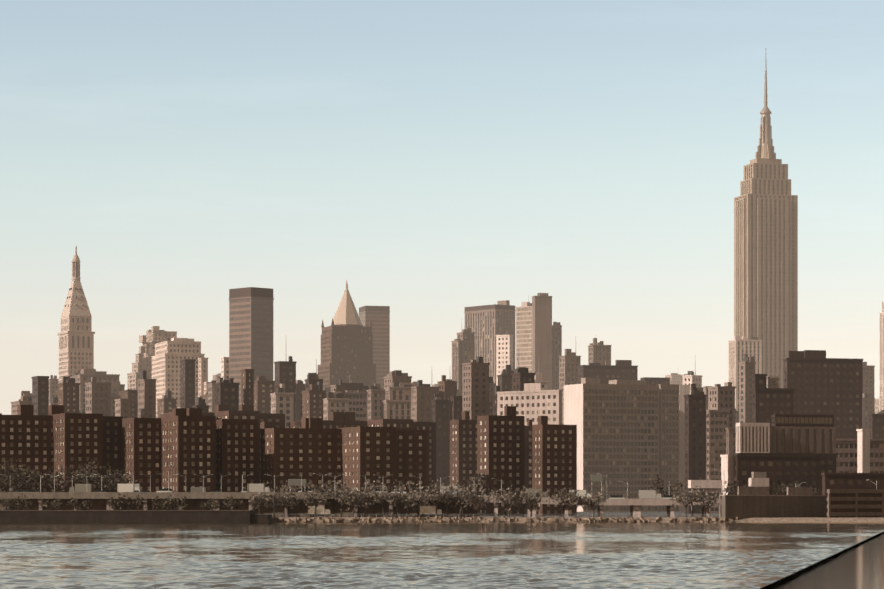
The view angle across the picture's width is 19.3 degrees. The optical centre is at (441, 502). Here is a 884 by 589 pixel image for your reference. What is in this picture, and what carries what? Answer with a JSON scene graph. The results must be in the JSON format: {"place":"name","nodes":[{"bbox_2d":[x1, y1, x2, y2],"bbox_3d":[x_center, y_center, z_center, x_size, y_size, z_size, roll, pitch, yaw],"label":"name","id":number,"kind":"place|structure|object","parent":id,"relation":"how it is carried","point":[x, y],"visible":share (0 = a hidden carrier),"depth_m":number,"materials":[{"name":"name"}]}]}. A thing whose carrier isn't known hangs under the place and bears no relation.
{"place":"outdoors","nodes":[
{"label":"outdoors","id":0,"kind":"place"},
{"bbox_2d":[0,0,883,414],"label":"sky","id":1,"kind":"structure","parent":0,"point":[436,159],"materials":[{"name":"blue"}]},
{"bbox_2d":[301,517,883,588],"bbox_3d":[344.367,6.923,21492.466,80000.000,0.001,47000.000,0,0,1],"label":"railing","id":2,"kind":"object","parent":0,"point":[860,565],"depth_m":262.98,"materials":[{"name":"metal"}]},
{"bbox_2d":[0,510,271,522],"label":"seawall","id":3,"kind":"object","parent":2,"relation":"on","point":[128,516],"visible":0.79,"depth_m":855.12,"materials":[{"name":"concrete"}]},
{"bbox_2d":[0,522,883,588],"bbox_3d":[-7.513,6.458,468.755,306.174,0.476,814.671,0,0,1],"label":"water waves","id":4,"kind":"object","parent":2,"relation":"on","point":[514,555],"visible":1,"depth_m":327.06,"materials":[{"name":"liquid"}]},
{"bbox_2d":[271,516,883,521],"bbox_3d":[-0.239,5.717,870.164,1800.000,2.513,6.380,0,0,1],"label":"rocky shoreline","id":5,"kind":"structure","parent":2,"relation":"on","point":[474,519],"depth_m":869.18,"materials":[{"name":"stone"}]},
{"bbox_2d":[429,511,883,517],"bbox_3d":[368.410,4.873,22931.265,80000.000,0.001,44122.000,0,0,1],"label":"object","id":6,"kind":"structure","parent":0,"point":[643,514],"depth_m":1012.92,"materials":[{"name":"stone"}]},
{"bbox_2d":[0,467,43,491],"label":"tree","id":7,"kind":"object","parent":6,"relation":"on","point":[3,484],"visible":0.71,"depth_m":920.66,"materials":[{"name":"green plant"}]},
{"bbox_2d":[0,460,67,491],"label":"tree","id":8,"kind":"object","parent":6,"relation":"on","point":[26,476],"visible":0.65,"depth_m":925.07,"materials":[{"name":"green plant"}]},
{"bbox_2d":[49,375,58,403],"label":"building","id":9,"kind":"structure","parent":6,"relation":"on","point":[53,386],"depth_m":2152.23,"materials":[{"name":"concrete"}]},
{"bbox_2d":[29,462,89,491],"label":"tree","id":10,"kind":"object","parent":6,"relation":"on","point":[64,485],"visible":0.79,"depth_m":918.56,"materials":[{"name":"green plant"}]},
{"bbox_2d":[57,246,94,382],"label":"clock tower","id":11,"kind":"structure","parent":6,"relation":"on","point":[76,344],"depth_m":2097.87,"materials":[{"name":"stone"}]},
{"bbox_2d":[70,369,119,410],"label":"building front","id":12,"kind":"structure","parent":6,"relation":"on","point":[82,377],"depth_m":1754.54,"materials":[{"name":"concrete"}]},
{"bbox_2d":[75,458,122,491],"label":"tree","id":13,"kind":"object","parent":6,"relation":"on","point":[96,472],"visible":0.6,"depth_m":926.43,"materials":[{"name":"green plant"}]},
{"bbox_2d":[66,468,136,491],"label":"tree","id":14,"kind":"object","parent":6,"relation":"on","point":[88,479],"visible":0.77,"depth_m":919.75,"materials":[{"name":"green plant"}]},
{"bbox_2d":[106,494,127,509],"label":"bush","id":15,"kind":"object","parent":6,"relation":"on","point":[114,503],"visible":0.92,"depth_m":882.75,"materials":[{"name":"green plant"}]},
{"bbox_2d":[123,494,146,509],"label":"bush","id":16,"kind":"object","parent":6,"relation":"on","point":[138,501],"visible":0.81,"depth_m":883.56,"materials":[{"name":"green plant"}]},
{"bbox_2d":[119,373,156,417],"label":"building","id":17,"kind":"structure","parent":6,"relation":"on","point":[132,395],"depth_m":1499.71,"materials":[{"name":"concrete"}]},
{"bbox_2d":[127,346,151,389],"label":"building","id":18,"kind":"structure","parent":6,"relation":"on","point":[139,365],"depth_m":2241.51,"materials":[{"name":"stone"}]},
{"bbox_2d":[139,335,151,378],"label":"building","id":19,"kind":"structure","parent":6,"relation":"on","point":[142,339],"depth_m":2252.89,"materials":[{"name":"concrete"}]},
{"bbox_2d":[146,326,176,366],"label":"building","id":20,"kind":"structure","parent":6,"relation":"on","point":[155,335],"depth_m":2257.33,"materials":[{"name":"stone"}]},
{"bbox_2d":[152,495,174,509],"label":"bush","id":21,"kind":"object","parent":6,"relation":"on","point":[164,503],"visible":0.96,"depth_m":882.96,"materials":[{"name":"green plant"}]},
{"bbox_2d":[151,338,204,417],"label":"building front","id":22,"kind":"structure","parent":6,"relation":"on","point":[170,353],"depth_m":2055.88,"materials":[{"name":"concrete"}]},
{"bbox_2d":[171,496,188,509],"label":"bush","id":23,"kind":"object","parent":6,"relation":"on","point":[178,504],"visible":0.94,"depth_m":882.75,"materials":[{"name":"green plant"}]},
{"bbox_2d":[198,358,207,396],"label":"building","id":24,"kind":"structure","parent":6,"relation":"on","point":[202,370],"depth_m":2045.07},
{"bbox_2d":[207,376,220,411],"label":"building","id":25,"kind":"structure","parent":6,"relation":"on","point":[211,394],"depth_m":1599.83,"materials":[{"name":"concrete"}]},
{"bbox_2d":[220,357,228,379],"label":"building","id":26,"kind":"structure","parent":6,"relation":"on","point":[224,368],"depth_m":1698.73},
{"bbox_2d":[229,287,273,404],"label":"skyscraper","id":27,"kind":"structure","parent":6,"relation":"on","point":[250,327],"depth_m":1655.02,"materials":[{"name":"grey glass"}]},
{"bbox_2d":[254,376,274,412],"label":"building","id":28,"kind":"structure","parent":6,"relation":"on","point":[264,388],"depth_m":1498.67,"materials":[{"name":"concrete"}]},
{"bbox_2d":[270,384,293,427],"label":"building","id":29,"kind":"structure","parent":6,"relation":"on","point":[282,401],"depth_m":1448.88,"materials":[{"name":"concrete"}]},
{"bbox_2d":[0,404,576,515],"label":"apartment buildings","id":30,"kind":"structure","parent":6,"relation":"on","point":[509,448],"depth_m":974.78,"materials":[{"name":"brown"}]},
{"bbox_2d":[296,380,304,420],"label":"building","id":31,"kind":"structure","parent":6,"relation":"on","point":[300,386],"depth_m":1497.71,"materials":[{"name":"concrete"}]},
{"bbox_2d":[305,360,322,390],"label":"building","id":32,"kind":"structure","parent":6,"relation":"on","point":[312,378],"depth_m":1399.66,"materials":[{"name":"concrete"}]},
{"bbox_2d":[308,506,330,516],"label":"truck","id":33,"kind":"object","parent":6,"relation":"on","point":[321,510],"visible":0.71,"depth_m":881.86,"materials":[{"name":"white"}]},
{"bbox_2d":[323,391,348,419],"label":"building","id":34,"kind":"structure","parent":6,"relation":"on","point":[335,401],"depth_m":1378.81,"materials":[{"name":"concrete"}]},
{"bbox_2d":[323,484,359,516],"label":"tree","id":35,"kind":"object","parent":6,"relation":"on","point":[336,494],"visible":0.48,"depth_m":883.19,"materials":[{"name":"green plant"}]},
{"bbox_2d":[318,280,382,393],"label":"skyscraper","id":36,"kind":"structure","parent":6,"relation":"on","point":[346,342],"depth_m":2114.99,"materials":[{"name":"stone"}]},
{"bbox_2d":[342,373,367,420],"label":"building","id":37,"kind":"structure","parent":6,"relation":"on","point":[357,402],"depth_m":1448.77,"materials":[{"name":"concrete"}]},
{"bbox_2d":[0,492,721,516],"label":"elevated highway","id":38,"kind":"structure","parent":6,"relation":"on","point":[99,500],"depth_m":889.87,"materials":[{"name":"concrete"}]},
{"bbox_2d":[69,484,91,491],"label":"truck","id":39,"kind":"object","parent":38,"relation":"on","point":[82,488],"visible":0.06,"depth_m":901.72,"materials":[{"name":"white"}]},
{"bbox_2d":[247,484,269,491],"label":"truck","id":40,"kind":"object","parent":38,"relation":"on","point":[255,488],"visible":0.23,"depth_m":890.70,"materials":[{"name":"white"}]},
{"bbox_2d":[639,490,661,498],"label":"truck","id":41,"kind":"object","parent":38,"relation":"on","point":[647,494],"visible":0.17,"depth_m":888.46,"materials":[{"name":"beige"}]},
{"bbox_2d":[354,494,378,516],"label":"tree","id":42,"kind":"object","parent":6,"relation":"on","point":[362,504],"visible":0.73,"depth_m":880.41,"materials":[{"name":"green plant"}]},
{"bbox_2d":[358,306,389,388],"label":"skyscraper","id":43,"kind":"structure","parent":6,"relation":"on","point":[379,316],"depth_m":2500.74,"materials":[{"name":"grey concrete"}]},
{"bbox_2d":[366,384,384,419],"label":"building","id":44,"kind":"structure","parent":6,"relation":"on","point":[376,395],"depth_m":1497.46,"materials":[{"name":"concrete"}]},
{"bbox_2d":[380,381,416,418],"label":"building","id":45,"kind":"structure","parent":6,"relation":"on","point":[396,403],"depth_m":1449.05,"materials":[{"name":"stone"}]},
{"bbox_2d":[402,492,429,513],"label":"tree","id":46,"kind":"object","parent":6,"relation":"on","point":[415,504],"visible":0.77,"depth_m":882.28,"materials":[{"name":"green plant"}]},
{"bbox_2d":[420,506,441,516],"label":"truck","id":47,"kind":"object","parent":6,"relation":"on","point":[425,511],"visible":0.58,"depth_m":881.23,"materials":[{"name":"white"}]},
{"bbox_2d":[419,484,453,515],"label":"tree","id":48,"kind":"object","parent":6,"relation":"on","point":[431,497],"visible":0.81,"depth_m":880.18,"materials":[{"name":"green plant"}]},
{"bbox_2d":[431,394,449,486],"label":"building","id":49,"kind":"structure","parent":6,"relation":"on","point":[440,412],"depth_m":1346.53,"materials":[{"name":"concrete"}]},
{"bbox_2d":[11,354,883,485],"bbox_3d":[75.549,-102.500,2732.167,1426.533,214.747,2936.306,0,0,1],"label":"city blocks","id":50,"kind":"structure","parent":6,"relation":"on","point":[474,394],"depth_m":1387.42,"materials":[{"name":"stone"}]},
{"bbox_2d":[431,489,466,516],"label":"tree","id":51,"kind":"object","parent":6,"relation":"on","point":[445,499],"visible":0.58,"depth_m":881.60,"materials":[{"name":"green plant"}]},
{"bbox_2d":[450,396,461,419],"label":"building","id":52,"kind":"structure","parent":6,"relation":"on","point":[455,407],"depth_m":1346.46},
{"bbox_2d":[444,484,480,516],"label":"tree","id":53,"kind":"object","parent":6,"relation":"on","point":[467,495],"visible":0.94,"depth_m":879.15,"materials":[{"name":"green plant"}]},
{"bbox_2d":[451,337,473,392],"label":"building front","id":54,"kind":"structure","parent":6,"relation":"on","point":[462,349],"depth_m":2098.51,"materials":[{"name":"concrete"}]},
{"bbox_2d":[456,328,474,359],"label":"building","id":55,"kind":"structure","parent":6,"relation":"on","point":[466,332],"depth_m":2109.42,"materials":[{"name":"stone"}]},
{"bbox_2d":[464,492,492,516],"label":"tree","id":56,"kind":"object","parent":6,"relation":"on","point":[477,502],"visible":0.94,"depth_m":879.83,"materials":[{"name":"green plant"}]},
{"bbox_2d":[464,300,515,394],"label":"skyscraper","id":57,"kind":"structure","parent":6,"relation":"on","point":[486,324],"depth_m":2305.22,"materials":[{"name":"stone"}]},
{"bbox_2d":[489,377,495,414],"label":"slim building","id":58,"kind":"structure","parent":6,"relation":"on","point":[491,388],"depth_m":1297.66,"materials":[{"name":"concrete"}]},
{"bbox_2d":[272,514,721,517],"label":"rocks","id":59,"kind":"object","parent":6,"relation":"on","point":[569,517],"visible":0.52,"depth_m":872.75,"materials":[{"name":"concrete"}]},
{"bbox_2d":[66,497,92,509],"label":"bush","id":60,"kind":"object","parent":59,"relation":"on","point":[74,503],"visible":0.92,"depth_m":882.12,"materials":[{"name":"green plant"}]},
{"bbox_2d":[221,495,243,509],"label":"bush","id":61,"kind":"object","parent":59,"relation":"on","point":[231,504],"visible":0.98,"depth_m":880.19,"materials":[{"name":"green plant"}]},
{"bbox_2d":[249,492,272,513],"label":"tree","id":62,"kind":"object","parent":59,"relation":"on","point":[256,499],"visible":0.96,"depth_m":879.70,"materials":[{"name":"green plant"}]},
{"bbox_2d":[258,489,291,516],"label":"tree","id":63,"kind":"object","parent":59,"relation":"on","point":[277,495],"visible":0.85,"depth_m":879.29,"materials":[{"name":"green plant"}]},
{"bbox_2d":[268,491,304,516],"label":"tree","id":64,"kind":"object","parent":59,"relation":"on","point":[286,504],"visible":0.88,"depth_m":880.09,"materials":[{"name":"green plant"}]},
{"bbox_2d":[298,483,333,516],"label":"tree","id":65,"kind":"object","parent":59,"relation":"on","point":[308,496],"visible":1,"depth_m":879.58,"materials":[{"name":"green plant"}]},
{"bbox_2d":[335,485,370,516],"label":"tree","id":66,"kind":"object","parent":59,"relation":"on","point":[347,497],"visible":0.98,"depth_m":877.18,"materials":[{"name":"green plant"}]},
{"bbox_2d":[363,481,406,516],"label":"tree","id":67,"kind":"object","parent":59,"relation":"on","point":[376,496],"visible":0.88,"depth_m":879.99,"materials":[{"name":"green plant"}]},
{"bbox_2d":[382,486,414,516],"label":"tree","id":68,"kind":"object","parent":59,"relation":"on","point":[392,499],"visible":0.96,"depth_m":878.76,"materials":[{"name":"green plant"}]},
{"bbox_2d":[488,485,525,516],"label":"tree","id":69,"kind":"object","parent":59,"relation":"on","point":[501,499],"visible":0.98,"depth_m":876.67,"materials":[{"name":"green plant"}]},
{"bbox_2d":[505,489,535,516],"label":"tree","id":70,"kind":"object","parent":59,"relation":"on","point":[519,502],"visible":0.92,"depth_m":877.67,"materials":[{"name":"green plant"}]},
{"bbox_2d":[514,484,544,516],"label":"tree","id":71,"kind":"object","parent":59,"relation":"on","point":[538,495],"visible":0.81,"depth_m":877.72,"materials":[{"name":"green plant"}]},
{"bbox_2d":[581,491,608,516],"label":"tree","id":72,"kind":"object","parent":59,"relation":"on","point":[595,504],"visible":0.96,"depth_m":878.50,"materials":[{"name":"green plant"}]},
{"bbox_2d":[496,335,512,385],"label":"building","id":73,"kind":"structure","parent":6,"relation":"on","point":[504,350],"depth_m":1897.92,"materials":[{"name":"concrete"}]},
{"bbox_2d":[497,365,513,391],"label":"building","id":74,"kind":"structure","parent":6,"relation":"on","point":[505,380],"depth_m":1495.88,"materials":[{"name":"concrete"}]},
{"bbox_2d":[516,302,531,372],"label":"building","id":75,"kind":"structure","parent":6,"relation":"on","point":[524,331],"depth_m":2200.11,"materials":[{"name":"stone"}]},
{"bbox_2d":[496,383,562,425],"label":"building","id":76,"kind":"structure","parent":6,"relation":"on","point":[532,401],"depth_m":1254.03,"materials":[{"name":"concrete"}]},
{"bbox_2d":[532,293,551,389],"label":"building","id":77,"kind":"structure","parent":6,"relation":"on","point":[542,332],"depth_m":2176.08,"materials":[{"name":"stone"}]},
{"bbox_2d":[552,322,561,389],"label":"skyscraper","id":78,"kind":"structure","parent":6,"relation":"on","point":[556,340],"depth_m":2185.12,"materials":[{"name":"stone"}]},
{"bbox_2d":[546,485,580,516],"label":"tree","id":79,"kind":"object","parent":6,"relation":"on","point":[565,494],"visible":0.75,"depth_m":880.65,"materials":[{"name":"green plant"}]},
{"bbox_2d":[559,349,580,424],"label":"building","id":80,"kind":"structure","parent":6,"relation":"on","point":[569,361],"depth_m":1896.83,"materials":[{"name":"concrete"}]},
{"bbox_2d":[561,493,591,516],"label":"tree","id":81,"kind":"object","parent":6,"relation":"on","point":[569,501],"visible":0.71,"depth_m":879.18,"materials":[{"name":"green plant"}]},
{"bbox_2d":[588,338,611,364],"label":"building","id":82,"kind":"structure","parent":6,"relation":"on","point":[599,352],"depth_m":1996.06,"materials":[{"name":"stone"}]},
{"bbox_2d":[577,360,637,383],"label":"building base","id":83,"kind":"object","parent":6,"relation":"on","point":[618,370],"visible":0.15,"depth_m":1648.71,"materials":[{"name":"concrete"}]},
{"bbox_2d":[564,378,658,511],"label":"hospital slab","id":84,"kind":"structure","parent":6,"relation":"on","point":[616,422],"depth_m":1453.22,"materials":[{"name":"concrete"}]},
{"bbox_2d":[640,377,669,384],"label":"slab building","id":85,"kind":"structure","parent":6,"relation":"on","point":[654,380],"depth_m":1695.87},
{"bbox_2d":[658,384,678,511],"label":"hospital wing","id":86,"kind":"structure","parent":6,"relation":"on","point":[669,431],"depth_m":1471.14,"materials":[{"name":"brick"}]},
{"bbox_2d":[650,472,687,494],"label":"tree","id":87,"kind":"object","parent":6,"relation":"on","point":[656,484],"visible":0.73,"depth_m":935.31,"materials":[{"name":"green plant"}]},
{"bbox_2d":[679,385,689,511],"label":"hospital end wall","id":88,"kind":"structure","parent":6,"relation":"on","point":[684,390],"depth_m":1488.51,"materials":[{"name":"concrete"}]},
{"bbox_2d":[670,486,703,516],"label":"tree","id":89,"kind":"object","parent":6,"relation":"on","point":[690,500],"visible":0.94,"depth_m":878.98,"materials":[{"name":"green plant"}]},
{"bbox_2d":[682,371,702,393],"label":"building","id":90,"kind":"structure","parent":6,"relation":"on","point":[690,378],"depth_m":1695.81,"materials":[{"name":"concrete"}]},
{"bbox_2d":[693,486,722,516],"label":"tree","id":91,"kind":"object","parent":6,"relation":"on","point":[702,496],"visible":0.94,"depth_m":877.54,"materials":[{"name":"green plant"}]},
{"bbox_2d":[706,410,729,512],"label":"building","id":92,"kind":"structure","parent":6,"relation":"on","point":[717,422],"depth_m":1244.30,"materials":[{"name":"concrete"}]},
{"bbox_2d":[700,475,741,497],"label":"tree","id":93,"kind":"object","parent":6,"relation":"on","point":[727,489],"visible":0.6,"depth_m":933.99,"materials":[{"name":"green plant"}]},
{"bbox_2d":[728,336,761,410],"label":"building","id":94,"kind":"structure","parent":6,"relation":"on","point":[739,347],"depth_m":2294.65,"materials":[{"name":"concrete"}]},
{"bbox_2d":[734,48,797,387],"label":"skyscraper","id":95,"kind":"structure","parent":6,"relation":"on","point":[766,257],"depth_m":2469.28,"materials":[{"name":"stone"}]},
{"bbox_2d":[721,486,827,521],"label":"waterfront building","id":96,"kind":"structure","parent":6,"relation":"on","point":[751,502],"depth_m":874.92,"materials":[{"name":"concrete"}]},
{"bbox_2d":[749,472,768,486],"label":"service block","id":97,"kind":"structure","parent":96,"relation":"on","point":[758,479],"depth_m":899.74,"materials":[{"name":"concrete"}]},
{"bbox_2d":[733,455,820,494],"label":"building","id":98,"kind":"structure","parent":6,"relation":"on","point":[790,469],"depth_m":997.50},
{"bbox_2d":[821,473,883,494],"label":"long low building","id":99,"kind":"structure","parent":6,"relation":"on","point":[844,481],"depth_m":955.46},
{"bbox_2d":[827,489,883,517],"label":"parking garage","id":100,"kind":"structure","parent":6,"relation":"on","point":[855,502],"depth_m":875.37,"materials":[{"name":"concrete"}]},
{"bbox_2d":[856,429,870,472],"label":"chimney","id":101,"kind":"object","parent":6,"relation":"on","point":[863,450],"visible":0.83,"depth_m":1038.79,"materials":[{"name":"concrete"}]},
{"bbox_2d":[863,362,874,397],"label":"building","id":102,"kind":"structure","parent":6,"relation":"on","point":[868,379],"depth_m":1942.70,"materials":[{"name":"concrete"}]},
{"bbox_2d":[868,414,883,438],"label":"dark building","id":103,"kind":"structure","parent":6,"relation":"on","point":[876,424],"depth_m":1292.69,"materials":[{"name":"concrete"}]},
{"bbox_2d":[879,302,883,411],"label":"building","id":104,"kind":"structure","parent":6,"relation":"on","point":[881,360],"depth_m":2909.87,"materials":[{"name":"concrete"}]},
{"bbox_2d":[684,384,706,513],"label":"dark building","id":105,"kind":"structure","parent":0,"point":[695,434],"depth_m":1194.61,"materials":[{"name":"concrete"}]},
{"bbox_2d":[688,480,721,516],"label":"service shed","id":106,"kind":"structure","parent":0,"point":[706,484],"depth_m":910.20,"materials":[{"name":"concrete"}]},
{"bbox_2d":[720,455,733,494],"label":"chimney","id":107,"kind":"object","parent":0,"point":[727,465],"visible":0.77,"depth_m":996.87,"materials":[{"name":"concrete"}]},
{"bbox_2d":[725,428,735,454],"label":"building","id":108,"kind":"structure","parent":0,"point":[730,441],"depth_m":1193.72,"materials":[{"name":"concrete"}]},
{"bbox_2d":[751,388,794,425],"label":"building front","id":109,"kind":"structure","parent":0,"point":[767,403],"depth_m":1144.84,"materials":[{"name":"brick"}]},
{"bbox_2d":[752,374,766,387],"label":"building block","id":110,"kind":"structure","parent":109,"relation":"on","point":[758,380],"depth_m":1153.80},
{"bbox_2d":[734,414,835,494],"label":"building","id":111,"kind":"structure","parent":0,"point":[788,434],"depth_m":1012.21,"materials":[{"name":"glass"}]},
{"bbox_2d":[783,350,862,438],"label":"dark building","id":112,"kind":"structure","parent":0,"point":[819,382],"depth_m":1247.70,"materials":[{"name":"brick"}]},
{"bbox_2d":[836,438,883,472],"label":"building","id":113,"kind":"structure","parent":0,"point":[846,455],"depth_m":1044.84,"materials":[{"name":"concrete"}]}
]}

